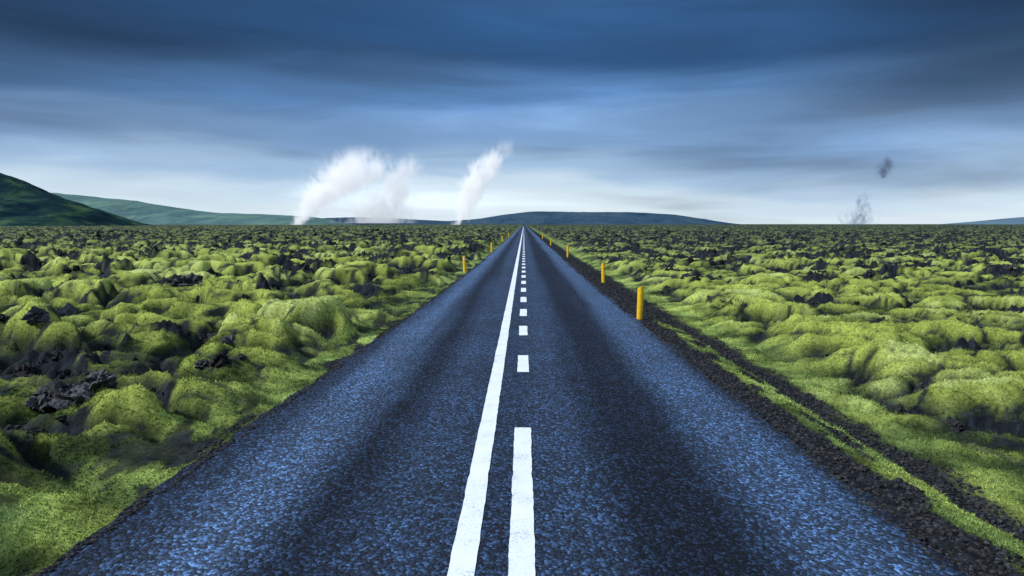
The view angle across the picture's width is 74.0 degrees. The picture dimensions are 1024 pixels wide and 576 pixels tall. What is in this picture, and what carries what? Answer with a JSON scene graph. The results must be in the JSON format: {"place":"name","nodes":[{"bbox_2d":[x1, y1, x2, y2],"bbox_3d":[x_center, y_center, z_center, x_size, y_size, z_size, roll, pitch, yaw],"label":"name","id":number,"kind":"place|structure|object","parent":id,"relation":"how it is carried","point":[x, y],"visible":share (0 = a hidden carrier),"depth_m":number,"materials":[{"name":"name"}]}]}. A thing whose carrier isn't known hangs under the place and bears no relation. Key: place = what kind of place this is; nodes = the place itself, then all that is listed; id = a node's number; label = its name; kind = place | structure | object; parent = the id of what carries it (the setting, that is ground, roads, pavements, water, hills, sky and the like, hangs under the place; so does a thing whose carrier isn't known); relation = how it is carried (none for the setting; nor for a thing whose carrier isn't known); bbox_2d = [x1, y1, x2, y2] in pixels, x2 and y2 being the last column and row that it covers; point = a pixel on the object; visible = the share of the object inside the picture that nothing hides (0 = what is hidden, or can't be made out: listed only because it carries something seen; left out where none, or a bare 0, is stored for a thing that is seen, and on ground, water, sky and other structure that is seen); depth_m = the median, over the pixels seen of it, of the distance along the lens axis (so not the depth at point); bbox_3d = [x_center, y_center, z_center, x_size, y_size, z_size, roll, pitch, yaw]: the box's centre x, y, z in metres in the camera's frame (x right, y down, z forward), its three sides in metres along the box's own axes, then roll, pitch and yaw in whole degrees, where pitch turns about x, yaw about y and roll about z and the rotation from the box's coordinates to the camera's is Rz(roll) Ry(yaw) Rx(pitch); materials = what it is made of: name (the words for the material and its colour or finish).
{"place":"outdoors","nodes":[
{"label":"outdoors","id":0,"kind":"place"},
{"bbox_2d":[0,173,155,225],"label":"hill","id":1,"kind":"structure","parent":0,"point":[23,203],"depth_m":629.11,"materials":[{"name":"green plant"}]},
{"bbox_2d":[52,193,355,224],"bbox_3d":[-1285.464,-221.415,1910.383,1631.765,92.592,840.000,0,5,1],"label":"hill","id":2,"kind":"structure","parent":0,"point":[146,213],"depth_m":1743.77,"materials":[{"name":"green plant"}]},
{"bbox_2d":[42,225,967,575],"bbox_3d":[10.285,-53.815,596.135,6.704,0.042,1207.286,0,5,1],"label":"road","id":3,"kind":"structure","parent":0,"point":[652,455],"depth_m":6.29,"materials":[{"name":"asphalt"}]},
{"bbox_2d":[447,226,523,575],"bbox_3d":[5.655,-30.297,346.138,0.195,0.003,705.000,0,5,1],"label":"solid centre line","id":4,"kind":"object","parent":3,"relation":"on","point":[463,558],"visible":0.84,"depth_m":6.27,"materials":[{"name":"paint"}]},
{"bbox_2d":[508,234,534,575],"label":"dashed centre line","id":5,"kind":"object","parent":3,"relation":"on","point":[521,555],"visible":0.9,"depth_m":5.61,"materials":[{"name":"paint"}]},
{"bbox_2d":[0,224,1023,575],"bbox_3d":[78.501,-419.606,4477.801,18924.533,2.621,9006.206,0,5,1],"label":"ground","id":6,"kind":"structure","parent":0,"point":[242,258],"depth_m":14.54,"materials":[{"name":"green plant"}]},
{"bbox_2d":[463,255,465,271],"bbox_3d":[-2.313,-1.113,33.081,0.153,1.009,0.045,-1,7,1],"label":"road marker post","id":7,"kind":"object","parent":6,"relation":"on","point":[464,263],"visible":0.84,"depth_m":33.07,"materials":[{"name":"yellow plastic"}]},
{"bbox_2d":[20,272,927,413],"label":"lava boulders","id":8,"kind":"object","parent":6,"relation":"on","point":[54,396],"visible":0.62,"depth_m":8.90,"materials":[{"name":"stone"}]},
{"bbox_2d":[0,228,1023,465],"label":"lava rocks","id":9,"kind":"object","parent":6,"relation":"on","point":[219,359],"visible":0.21,"depth_m":26.48,"materials":[{"name":"stone"}]},
{"bbox_2d":[21,259,1023,575],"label":"gravel","id":10,"kind":"structure","parent":6,"relation":"on","point":[961,537],"depth_m":7.11,"materials":[{"name":"black gravel"}]},
{"bbox_2d":[601,262,604,282],"bbox_3d":[3.693,-0.549,27.504,0.153,1.009,0.045,-1,7,1],"label":"road marker post","id":11,"kind":"object","parent":6,"relation":"on","point":[603,272],"visible":0.75,"depth_m":27.49,"materials":[{"name":"yellow plastic"}]},
{"bbox_2d":[637,285,643,319],"bbox_3d":[3.138,0.430,16.656,0.153,1.009,0.045,2,7,1],"label":"road marker post","id":12,"kind":"object","parent":6,"relation":"on","point":[640,294],"visible":0.86,"depth_m":16.64,"materials":[{"name":"yellow plastic"}]},
{"bbox_2d":[0,0,1023,223],"label":"sky","id":13,"kind":"structure","parent":0,"point":[729,111],"materials":[{"name":"blue"}]},
{"bbox_2d":[324,211,747,224],"bbox_3d":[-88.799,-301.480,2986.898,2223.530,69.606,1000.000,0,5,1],"label":"hill","id":14,"kind":"structure","parent":0,"point":[569,218],"depth_m":2708.47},
{"bbox_2d":[949,217,1023,223],"bbox_3d":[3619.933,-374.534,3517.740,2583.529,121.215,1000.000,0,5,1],"label":"hill","id":15,"kind":"structure","parent":0,"point":[1018,220],"depth_m":3479.51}
]}

